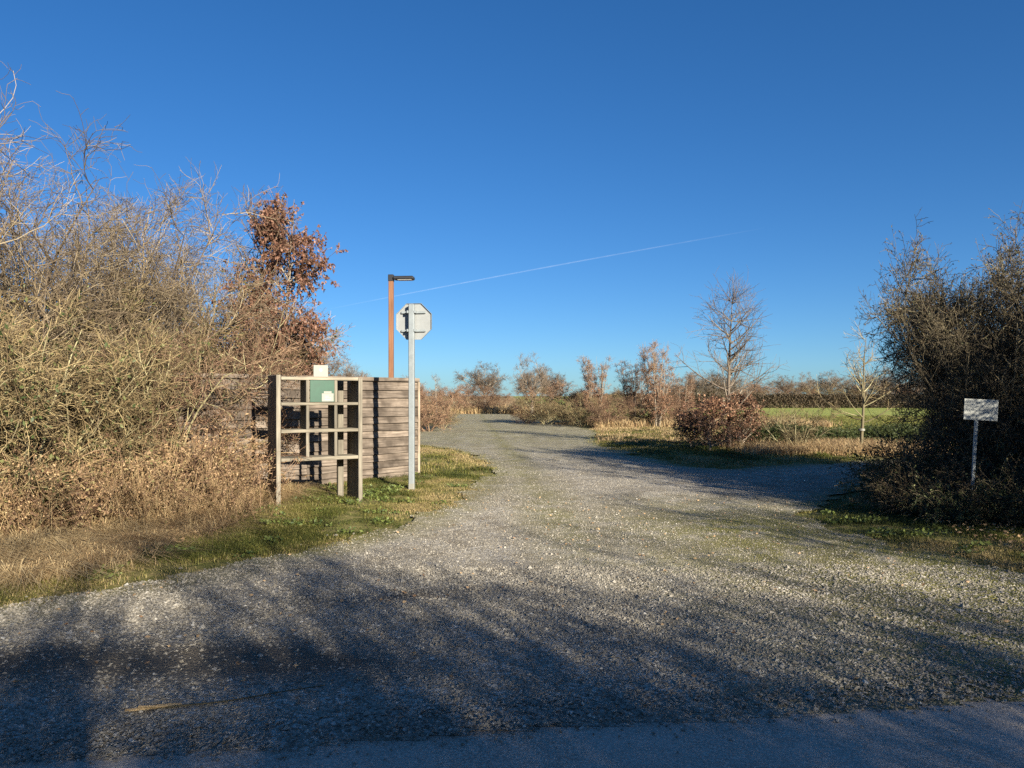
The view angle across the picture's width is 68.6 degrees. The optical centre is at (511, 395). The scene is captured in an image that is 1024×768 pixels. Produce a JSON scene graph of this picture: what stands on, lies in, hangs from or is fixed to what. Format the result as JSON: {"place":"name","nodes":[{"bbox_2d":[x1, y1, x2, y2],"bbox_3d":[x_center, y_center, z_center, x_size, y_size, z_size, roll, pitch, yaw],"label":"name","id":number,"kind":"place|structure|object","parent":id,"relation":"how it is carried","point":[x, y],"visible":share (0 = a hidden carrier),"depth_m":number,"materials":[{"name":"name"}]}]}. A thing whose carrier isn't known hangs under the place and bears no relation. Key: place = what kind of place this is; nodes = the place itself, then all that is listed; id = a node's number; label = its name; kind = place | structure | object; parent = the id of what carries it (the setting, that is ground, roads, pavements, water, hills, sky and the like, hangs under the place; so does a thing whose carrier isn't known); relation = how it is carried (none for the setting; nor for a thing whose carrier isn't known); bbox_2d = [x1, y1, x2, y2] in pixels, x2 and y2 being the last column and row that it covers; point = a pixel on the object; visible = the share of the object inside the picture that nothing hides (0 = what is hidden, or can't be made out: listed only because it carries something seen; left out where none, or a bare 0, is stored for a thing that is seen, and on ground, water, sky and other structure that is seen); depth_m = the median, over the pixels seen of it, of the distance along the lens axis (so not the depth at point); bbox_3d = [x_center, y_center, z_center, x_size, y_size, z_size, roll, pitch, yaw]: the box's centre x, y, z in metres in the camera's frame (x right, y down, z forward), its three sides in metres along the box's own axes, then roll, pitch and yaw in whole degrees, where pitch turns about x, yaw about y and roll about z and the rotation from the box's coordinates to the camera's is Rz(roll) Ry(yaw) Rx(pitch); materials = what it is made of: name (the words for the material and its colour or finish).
{"place":"outdoors","nodes":[
{"label":"outdoors","id":0,"kind":"place"},
{"bbox_2d":[0,414,1023,767],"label":"gravel drive","id":1,"kind":"structure","parent":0,"point":[490,434],"depth_m":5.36,"materials":[{"name":"gravel"}]},
{"bbox_2d":[125,685,324,710],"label":"dry twig","id":2,"kind":"object","parent":1,"relation":"on","point":[157,706],"visible":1,"depth_m":3.83,"materials":[{"name":"wood"}]},
{"bbox_2d":[6,491,1023,689],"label":"leaf litter","id":3,"kind":"object","parent":1,"relation":"on","point":[451,675],"visible":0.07,"depth_m":7.42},
{"bbox_2d":[0,697,1023,767],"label":"road","id":4,"kind":"structure","parent":0,"point":[885,739],"depth_m":3.42,"materials":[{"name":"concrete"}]},
{"bbox_2d":[0,396,1023,607],"bbox_3d":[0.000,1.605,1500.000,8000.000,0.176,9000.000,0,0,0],"label":"ground","id":5,"kind":"structure","parent":0,"point":[354,513],"depth_m":9.57,"materials":[{"name":"plant"}]},
{"bbox_2d":[0,137,68,334],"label":"thorn shrub","id":6,"kind":"object","parent":5,"relation":"on","point":[10,167],"visible":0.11,"depth_m":13.08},
{"bbox_2d":[0,460,95,532],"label":"dead weeds","id":7,"kind":"object","parent":5,"relation":"on","point":[25,510],"visible":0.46,"depth_m":7.91,"materials":[{"name":"brown plant"}]},
{"bbox_2d":[0,297,120,483],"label":"thorn shrub","id":8,"kind":"object","parent":5,"relation":"on","point":[23,337],"visible":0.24,"depth_m":8.77,"materials":[{"name":"brown plant"}]},
{"bbox_2d":[0,62,127,470],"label":"thorn shrub","id":9,"kind":"object","parent":5,"relation":"on","point":[27,203],"visible":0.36,"depth_m":9.13,"materials":[{"name":"plant"}]},
{"bbox_2d":[0,430,128,534],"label":"bramble bush","id":10,"kind":"object","parent":5,"relation":"on","point":[80,474],"visible":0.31,"depth_m":8.15,"materials":[{"name":"brown plant"}]},
{"bbox_2d":[0,91,137,467],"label":"thorn shrub","id":11,"kind":"object","parent":5,"relation":"on","point":[51,262],"visible":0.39,"depth_m":9.97,"materials":[{"name":"plant"}]},
{"bbox_2d":[0,437,141,532],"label":"bramble bush","id":12,"kind":"object","parent":5,"relation":"on","point":[62,498],"visible":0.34,"depth_m":8.08,"materials":[{"name":"brown plant"}]},
{"bbox_2d":[0,458,148,535],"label":"dead weeds","id":13,"kind":"object","parent":5,"relation":"on","point":[48,516],"visible":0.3,"depth_m":8.18,"materials":[{"name":"brown plant"}]},
{"bbox_2d":[0,439,167,527],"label":"bramble bush","id":14,"kind":"object","parent":5,"relation":"on","point":[74,499],"visible":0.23,"depth_m":8.26,"materials":[{"name":"brown plant"}]},
{"bbox_2d":[0,279,168,418],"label":"thorn shrub","id":15,"kind":"object","parent":5,"relation":"on","point":[86,310],"visible":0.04,"depth_m":10.73,"materials":[{"name":"brown plant"}]},
{"bbox_2d":[0,259,168,346],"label":"thorn shrub","id":16,"kind":"object","parent":5,"relation":"on","point":[27,291],"visible":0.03,"depth_m":10.71,"materials":[{"name":"brown plant"}]},
{"bbox_2d":[0,161,173,363],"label":"thorn shrub","id":17,"kind":"object","parent":5,"relation":"on","point":[3,255],"visible":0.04,"depth_m":11.88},
{"bbox_2d":[0,153,182,454],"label":"thorn shrub","id":18,"kind":"object","parent":5,"relation":"on","point":[81,275],"visible":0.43,"depth_m":10.16,"materials":[{"name":"plant"}]},
{"bbox_2d":[0,271,187,533],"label":"thorn shrub","id":19,"kind":"object","parent":5,"relation":"on","point":[16,402],"visible":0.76,"depth_m":8.13,"materials":[{"name":"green plant"}]},
{"bbox_2d":[0,312,204,500],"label":"thorn shrub","id":20,"kind":"object","parent":5,"relation":"on","point":[151,331],"visible":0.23,"depth_m":9.36,"materials":[{"name":"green plant"}]},
{"bbox_2d":[21,456,184,530],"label":"dead weeds","id":21,"kind":"object","parent":5,"relation":"on","point":[113,502],"visible":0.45,"depth_m":8.51,"materials":[{"name":"brown plant"}]},
{"bbox_2d":[1,441,212,535],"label":"bramble bush","id":22,"kind":"object","parent":5,"relation":"on","point":[103,496],"visible":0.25,"depth_m":8.52,"materials":[{"name":"brown plant"}]},
{"bbox_2d":[0,164,217,354],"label":"thorn shrub","id":23,"kind":"object","parent":5,"relation":"on","point":[84,267],"visible":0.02,"depth_m":12.52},
{"bbox_2d":[0,328,220,483],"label":"thorn shrub","id":24,"kind":"object","parent":5,"relation":"on","point":[139,436],"visible":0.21,"depth_m":9.71,"materials":[{"name":"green plant"}]},
{"bbox_2d":[31,188,217,332],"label":"thorn shrub","id":25,"kind":"object","parent":5,"relation":"on","point":[194,251],"visible":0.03,"depth_m":14.60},
{"bbox_2d":[2,295,255,446],"bbox_3d":[-6.377,0.057,11.991,4.462,3.389,4.519,0,0,-20],"label":"thorn shrub","id":26,"kind":"object","parent":5,"relation":"on","point":[210,345],"visible":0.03,"depth_m":11.44,"materials":[{"name":"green plant"}]},
{"bbox_2d":[24,418,243,529],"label":"bramble bush","id":27,"kind":"object","parent":5,"relation":"on","point":[155,487],"visible":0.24,"depth_m":8.93,"materials":[{"name":"brown plant"}]},
{"bbox_2d":[25,193,243,417],"bbox_3d":[-6.650,-0.944,12.852,4.544,5.038,3.474,0,0,10],"label":"thorn shrub","id":28,"kind":"object","parent":5,"relation":"on","point":[155,282],"visible":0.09,"depth_m":12.62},
{"bbox_2d":[52,165,240,411],"bbox_3d":[-6.625,-1.111,13.061,4.073,5.367,4.146,0,0,2],"label":"thorn shrub","id":29,"kind":"object","parent":5,"relation":"on","point":[157,271],"visible":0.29,"depth_m":12.21,"materials":[{"name":"plant"}]},
{"bbox_2d":[73,452,223,522],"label":"dead weeds","id":30,"kind":"object","parent":5,"relation":"on","point":[197,487],"visible":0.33,"depth_m":9.14,"materials":[{"name":"brown plant"}]},
{"bbox_2d":[0,140,299,434],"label":"thorn shrub","id":31,"kind":"object","parent":5,"relation":"on","point":[212,235],"visible":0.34,"depth_m":12.86,"materials":[{"name":"plant"}]},
{"bbox_2d":[4,149,298,420],"bbox_3d":[-5.776,-1.107,11.629,4.840,5.366,3.700,0,0,-43],"label":"thorn shrub","id":32,"kind":"object","parent":5,"relation":"on","point":[108,255],"visible":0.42,"depth_m":11.42,"materials":[{"name":"plant"}]},
{"bbox_2d":[14,318,309,476],"bbox_3d":[-5.244,0.237,11.208,4.813,3.142,3.750,0,0,13],"label":"thorn shrub","id":33,"kind":"object","parent":5,"relation":"on","point":[194,392],"visible":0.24,"depth_m":10.51,"materials":[{"name":"brown plant"}]},
{"bbox_2d":[71,452,255,526],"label":"dead weeds","id":34,"kind":"object","parent":5,"relation":"on","point":[151,495],"visible":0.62,"depth_m":8.74,"materials":[{"name":"brown plant"}]},
{"bbox_2d":[90,194,238,356],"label":"thorn shrub","id":35,"kind":"object","parent":5,"relation":"on","point":[150,259],"visible":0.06,"depth_m":13.00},
{"bbox_2d":[29,295,321,456],"bbox_3d":[-5.528,0.028,13.133,4.285,3.591,5.500,0,0,19],"label":"thorn shrub","id":36,"kind":"object","parent":5,"relation":"on","point":[258,330],"visible":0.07,"depth_m":12.45,"materials":[{"name":"brown plant"}]},
{"bbox_2d":[72,422,279,511],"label":"bramble bush","id":37,"kind":"object","parent":5,"relation":"on","point":[160,474],"visible":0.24,"depth_m":9.51,"materials":[{"name":"brown plant"}]},
{"bbox_2d":[125,482,234,525],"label":"dead weeds","id":38,"kind":"object","parent":5,"relation":"on","point":[180,509],"visible":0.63,"depth_m":8.85,"materials":[{"name":"brown plant"}]},
{"bbox_2d":[86,223,290,354],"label":"thorn shrub","id":39,"kind":"object","parent":5,"relation":"on","point":[184,267],"visible":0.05,"depth_m":15.34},
{"bbox_2d":[74,306,314,476],"bbox_3d":[-5.652,0.218,12.370,3.750,3.142,4.813,0,0,-29],"label":"thorn shrub","id":40,"kind":"object","parent":5,"relation":"on","point":[286,360],"visible":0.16,"depth_m":11.46,"materials":[{"name":"brown plant"}]},
{"bbox_2d":[90,407,311,514],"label":"bramble bush","id":41,"kind":"object","parent":5,"relation":"on","point":[200,455],"visible":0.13,"depth_m":9.84,"materials":[{"name":"brown plant"}]},
{"bbox_2d":[146,212,259,357],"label":"thorn shrub","id":42,"kind":"object","parent":5,"relation":"on","point":[213,274],"visible":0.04,"depth_m":15.11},
{"bbox_2d":[65,263,345,404],"bbox_3d":[-5.841,-0.234,13.881,5.423,4.067,5.354,0,0,-13],"label":"thorn shrub","id":43,"kind":"object","parent":5,"relation":"on","point":[300,353],"visible":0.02,"depth_m":12.57,"materials":[{"name":"brown plant"}]},
{"bbox_2d":[130,453,282,513],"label":"dead weeds","id":44,"kind":"object","parent":5,"relation":"on","point":[229,480],"visible":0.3,"depth_m":9.88,"materials":[{"name":"brown plant"}]},
{"bbox_2d":[129,430,306,518],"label":"dead weeds","id":45,"kind":"object","parent":5,"relation":"on","point":[228,454],"visible":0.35,"depth_m":9.65,"materials":[{"name":"brown plant"}]},
{"bbox_2d":[124,409,311,483],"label":"bramble bush","id":46,"kind":"object","parent":5,"relation":"on","point":[180,450],"visible":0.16,"depth_m":10.70,"materials":[{"name":"brown plant"}]},
{"bbox_2d":[95,271,348,374],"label":"thorn shrub","id":47,"kind":"object","parent":5,"relation":"on","point":[329,361],"visible":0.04,"depth_m":14.23,"materials":[{"name":"brown plant"}]},
{"bbox_2d":[172,478,281,519],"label":"dead weeds","id":48,"kind":"object","parent":5,"relation":"on","point":[222,503],"visible":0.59,"depth_m":9.37,"materials":[{"name":"brown plant"}]},
{"bbox_2d":[175,464,288,516],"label":"dead weeds","id":49,"kind":"object","parent":5,"relation":"on","point":[238,482],"visible":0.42,"depth_m":9.75,"materials":[{"name":"brown plant"}]},
{"bbox_2d":[207,186,301,334],"bbox_3d":[-5.108,-1.389,14.870,1.558,5.906,1.406,0,0,17],"label":"bare sapling","id":50,"kind":"object","parent":5,"relation":"on","point":[252,238],"visible":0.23,"depth_m":14.93,"materials":[{"name":"brown plant"}]},
{"bbox_2d":[184,320,352,375],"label":"thorn shrub","id":51,"kind":"object","parent":5,"relation":"on","point":[295,347],"visible":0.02,"depth_m":13.41,"materials":[{"name":"brown plant"}]},
{"bbox_2d":[206,186,347,375],"bbox_3d":[-4.597,-1.202,14.268,2.724,5.505,2.842,0,0,-34],"label":"copper beech","id":52,"kind":"object","parent":5,"relation":"on","point":[280,246],"visible":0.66,"depth_m":14.07,"materials":[{"name":"brown plant"}]},
{"bbox_2d":[174,372,419,485],"bbox_3d":[-3.425,0.728,12.880,0.190,2.145,4.824,0,0,41],"label":"plank fence","id":53,"kind":"object","parent":5,"relation":"on","point":[384,426],"visible":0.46,"depth_m":13.06,"materials":[{"name":"wood"}]},
{"bbox_2d":[268,375,361,505],"bbox_3d":[-2.894,0.708,11.057,1.250,2.010,0.550,0,0,-30],"label":"notice rack","id":54,"kind":"object","parent":5,"relation":"on","point":[335,429],"visible":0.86,"depth_m":10.96,"materials":[{"name":"wood"}]},
{"bbox_2d":[310,380,333,401],"bbox_3d":[-2.733,-0.073,10.822,0.362,0.321,0.022,0,0,-30],"label":"notice sign","id":55,"kind":"object","parent":54,"relation":"attached to","point":[321,390],"visible":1,"depth_m":10.81,"materials":[{"name":"green metal"}]},
{"bbox_2d":[388,274,414,377],"bbox_3d":[-2.386,-0.407,16.185,0.558,4.415,0.220,0,0,4],"label":"street lamp","id":56,"kind":"object","parent":5,"relation":"on","point":[391,278],"visible":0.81,"depth_m":16.15,"materials":[{"name":"orange metal"}]},
{"bbox_2d":[396,303,431,489],"bbox_3d":[-1.634,0.109,12.413,0.602,3.291,0.142,0,0,7],"label":"stop sign","id":57,"kind":"object","parent":5,"relation":"on","point":[413,322],"visible":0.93,"depth_m":12.36,"materials":[{"name":"metal"}]},
{"bbox_2d":[420,382,468,431],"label":"russet bush","id":58,"kind":"object","parent":5,"relation":"on","point":[428,420],"visible":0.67,"depth_m":33.79,"materials":[{"name":"brown plant"}]},
{"bbox_2d":[445,382,497,413],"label":"russet bush","id":59,"kind":"object","parent":5,"relation":"on","point":[467,402],"visible":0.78,"depth_m":67.74,"materials":[{"name":"brown plant"}]},
{"bbox_2d":[0,404,955,607],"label":"dry grass","id":60,"kind":"structure","parent":5,"relation":"on","point":[45,551],"depth_m":8.07,"materials":[{"name":"plant"}]},
{"bbox_2d":[453,360,510,403],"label":"bare oak","id":61,"kind":"object","parent":5,"relation":"on","point":[491,381],"visible":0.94,"depth_m":83.57,"materials":[{"name":"brown plant"}]},
{"bbox_2d":[509,352,553,410],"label":"bare oak","id":62,"kind":"object","parent":5,"relation":"on","point":[532,380],"visible":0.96,"depth_m":61.88,"materials":[{"name":"brown plant"}]},
{"bbox_2d":[512,385,588,424],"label":"olive bush","id":63,"kind":"object","parent":5,"relation":"on","point":[546,411],"visible":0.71,"depth_m":41.68,"materials":[{"name":"brown plant"}]},
{"bbox_2d":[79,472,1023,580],"bbox_3d":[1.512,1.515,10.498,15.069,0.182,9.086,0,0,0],"label":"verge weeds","id":64,"kind":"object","parent":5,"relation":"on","point":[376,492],"visible":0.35,"depth_m":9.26,"materials":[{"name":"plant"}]},
{"bbox_2d":[525,378,603,423],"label":"russet bush","id":65,"kind":"object","parent":5,"relation":"on","point":[551,388],"visible":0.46,"depth_m":42.68,"materials":[{"name":"brown plant"}]},
{"bbox_2d":[549,393,615,426],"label":"olive bush","id":66,"kind":"object","parent":5,"relation":"on","point":[576,412],"visible":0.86,"depth_m":38.81,"materials":[{"name":"brown plant"}]},
{"bbox_2d":[577,355,614,420],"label":"upright saplings","id":67,"kind":"object","parent":5,"relation":"on","point":[590,386],"visible":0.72,"depth_m":39.79,"materials":[{"name":"brown plant"}]},
{"bbox_2d":[584,395,636,427],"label":"russet bush","id":68,"kind":"object","parent":5,"relation":"on","point":[606,414],"visible":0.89,"depth_m":36.67,"materials":[{"name":"brown plant"}]},
{"bbox_2d":[612,359,651,420],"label":"upright saplings","id":69,"kind":"object","parent":5,"relation":"on","point":[628,387],"visible":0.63,"depth_m":40.79,"materials":[{"name":"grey plant"}]},
{"bbox_2d":[637,339,682,425],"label":"upright saplings","id":70,"kind":"object","parent":5,"relation":"on","point":[656,413],"visible":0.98,"depth_m":37.92,"materials":[{"name":"brown plant"}]},
{"bbox_2d":[668,371,696,415],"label":"upright saplings","id":71,"kind":"object","parent":5,"relation":"on","point":[687,393],"visible":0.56,"depth_m":45.73,"materials":[{"name":"brown plant"}]},
{"bbox_2d":[668,405,724,447],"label":"oak bush","id":72,"kind":"object","parent":5,"relation":"on","point":[679,429],"visible":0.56,"depth_m":21.65,"materials":[{"name":"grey plant"}]},
{"bbox_2d":[674,393,745,450],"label":"oak bush","id":73,"kind":"object","parent":5,"relation":"on","point":[711,404],"visible":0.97,"depth_m":21.09,"materials":[{"name":"brown plant"}]},
{"bbox_2d":[696,360,748,410],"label":"bare oak","id":74,"kind":"object","parent":5,"relation":"on","point":[714,389],"visible":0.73,"depth_m":74.26,"materials":[{"name":"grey plant"}]},
{"bbox_2d":[661,267,786,448],"bbox_3d":[6.263,-1.091,22.030,3.330,5.359,2.928,0,0,-23],"label":"young oak","id":75,"kind":"object","parent":5,"relation":"on","point":[730,359],"visible":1,"depth_m":21.89,"materials":[{"name":"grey plant"}]},
{"bbox_2d":[718,389,768,443],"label":"oak bush","id":76,"kind":"object","parent":5,"relation":"on","point":[749,412],"visible":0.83,"depth_m":21.73,"materials":[{"name":"brown plant"}]},
{"bbox_2d":[571,392,943,407],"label":"clipped hedge","id":77,"kind":"object","parent":5,"relation":"on","point":[806,400],"visible":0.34,"depth_m":100.50,"materials":[{"name":"brown plant"}]},
{"bbox_2d":[691,422,843,444],"bbox_3d":[7.885,1.188,23.619,5.174,0.801,2.960,0,0,0],"label":"nettle patch","id":78,"kind":"object","parent":5,"relation":"on","point":[771,432],"visible":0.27,"depth_m":23.11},
{"bbox_2d":[753,399,842,445],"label":"bare shrub","id":79,"kind":"object","parent":5,"relation":"on","point":[786,434],"visible":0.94,"depth_m":20.75,"materials":[{"name":"brown plant"}]},
{"bbox_2d":[814,321,906,443],"bbox_3d":[9.726,-0.322,21.088,2.230,3.795,1.837,0,0,-5],"label":"young tree","id":80,"kind":"object","parent":5,"relation":"on","point":[862,385],"visible":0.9,"depth_m":20.95,"materials":[{"name":"beige plant"}]},
{"bbox_2d":[828,433,951,499],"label":"bramble bush","id":81,"kind":"object","parent":5,"relation":"on","point":[866,480],"visible":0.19,"depth_m":11.60,"materials":[{"name":"brown plant"}]},
{"bbox_2d":[838,459,958,517],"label":"bramble bush","id":82,"kind":"object","parent":5,"relation":"on","point":[886,505],"visible":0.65,"depth_m":9.77,"materials":[{"name":"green plant"}]},
{"bbox_2d":[858,421,943,443],"bbox_3d":[12.493,1.189,23.437,2.960,0.801,5.174,0,0,41],"label":"nettle patch","id":83,"kind":"object","parent":5,"relation":"on","point":[891,434],"visible":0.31,"depth_m":22.98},
{"bbox_2d":[835,438,985,504],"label":"bramble bush","id":84,"kind":"object","parent":5,"relation":"on","point":[867,493],"visible":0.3,"depth_m":11.00,"materials":[{"name":"brown plant"}]},
{"bbox_2d":[850,444,987,514],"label":"bramble bush","id":85,"kind":"object","parent":5,"relation":"on","point":[888,483],"visible":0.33,"depth_m":10.16,"materials":[{"name":"brown plant"}]},
{"bbox_2d":[855,247,1023,480],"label":"thorn shrub","id":86,"kind":"object","parent":5,"relation":"on","point":[946,336],"visible":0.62,"depth_m":10.83,"materials":[{"name":"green plant"}]},
{"bbox_2d":[859,428,1023,501],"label":"bramble bush","id":87,"kind":"object","parent":5,"relation":"on","point":[938,462],"visible":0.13,"depth_m":10.50,"materials":[{"name":"brown plant"}]},
{"bbox_2d":[861,201,1023,458],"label":"thorn shrub","id":88,"kind":"object","parent":5,"relation":"on","point":[997,287],"visible":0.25,"depth_m":11.66,"materials":[{"name":"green plant"}]},
{"bbox_2d":[864,269,1022,462],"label":"thorn shrub","id":89,"kind":"object","parent":5,"relation":"on","point":[892,372],"visible":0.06,"depth_m":13.60,"materials":[{"name":"brown plant"}]},
{"bbox_2d":[876,463,1022,527],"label":"bramble bush","id":90,"kind":"object","parent":5,"relation":"on","point":[937,513],"visible":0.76,"depth_m":9.09,"materials":[{"name":"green plant"}]},
{"bbox_2d":[876,231,1023,426],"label":"thorn shrub","id":91,"kind":"object","parent":5,"relation":"on","point":[986,300],"visible":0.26,"depth_m":11.94,"materials":[{"name":"brown plant"}]},
{"bbox_2d":[885,290,1023,451],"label":"thorn shrub","id":92,"kind":"object","parent":5,"relation":"on","point":[915,374],"visible":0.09,"depth_m":12.34,"materials":[{"name":"brown plant"}]},
{"bbox_2d":[897,420,1023,492],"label":"bramble bush","id":93,"kind":"object","parent":5,"relation":"on","point":[958,450],"visible":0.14,"depth_m":10.26,"materials":[{"name":"brown plant"}]},
{"bbox_2d":[903,244,1023,450],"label":"thorn shrub","id":94,"kind":"object","parent":5,"relation":"on","point":[978,298],"visible":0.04,"depth_m":13.13,"materials":[{"name":"brown plant"}]},
{"bbox_2d":[906,431,1023,501],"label":"bramble bush","id":95,"kind":"object","parent":5,"relation":"on","point":[981,461],"visible":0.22,"depth_m":10.02,"materials":[{"name":"brown plant"}]},
{"bbox_2d":[923,325,1023,473],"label":"thorn shrub","id":96,"kind":"object","parent":5,"relation":"on","point":[1020,399],"visible":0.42,"depth_m":10.63,"materials":[{"name":"brown plant"}]},
{"bbox_2d":[923,452,1023,524],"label":"bramble bush","id":97,"kind":"object","parent":5,"relation":"on","point":[982,503],"visible":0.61,"depth_m":8.97,"materials":[{"name":"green plant"}]},
{"bbox_2d":[930,485,1023,527],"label":"bramble bush","id":98,"kind":"object","parent":5,"relation":"on","point":[983,518],"visible":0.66,"depth_m":8.80,"materials":[{"name":"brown plant"}]},
{"bbox_2d":[963,399,998,511],"bbox_3d":[5.779,0.868,9.326,0.375,1.655,0.046,3,1,14],"label":"sign","id":99,"kind":"object","parent":5,"relation":"on","point":[975,410],"visible":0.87,"depth_m":9.32,"materials":[{"name":"metal"}]},
{"bbox_2d":[962,452,1023,526],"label":"bramble bush","id":100,"kind":"object","parent":5,"relation":"on","point":[1001,494],"visible":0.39,"depth_m":8.97,"materials":[{"name":"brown plant"}]},
{"bbox_2d":[0,0,1023,395],"label":"sky","id":101,"kind":"structure","parent":0,"point":[558,181],"materials":[{"name":"blue"}]},
{"bbox_2d":[625,415,942,436],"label":"field grass","id":102,"kind":"structure","parent":0,"point":[856,421],"depth_m":46.63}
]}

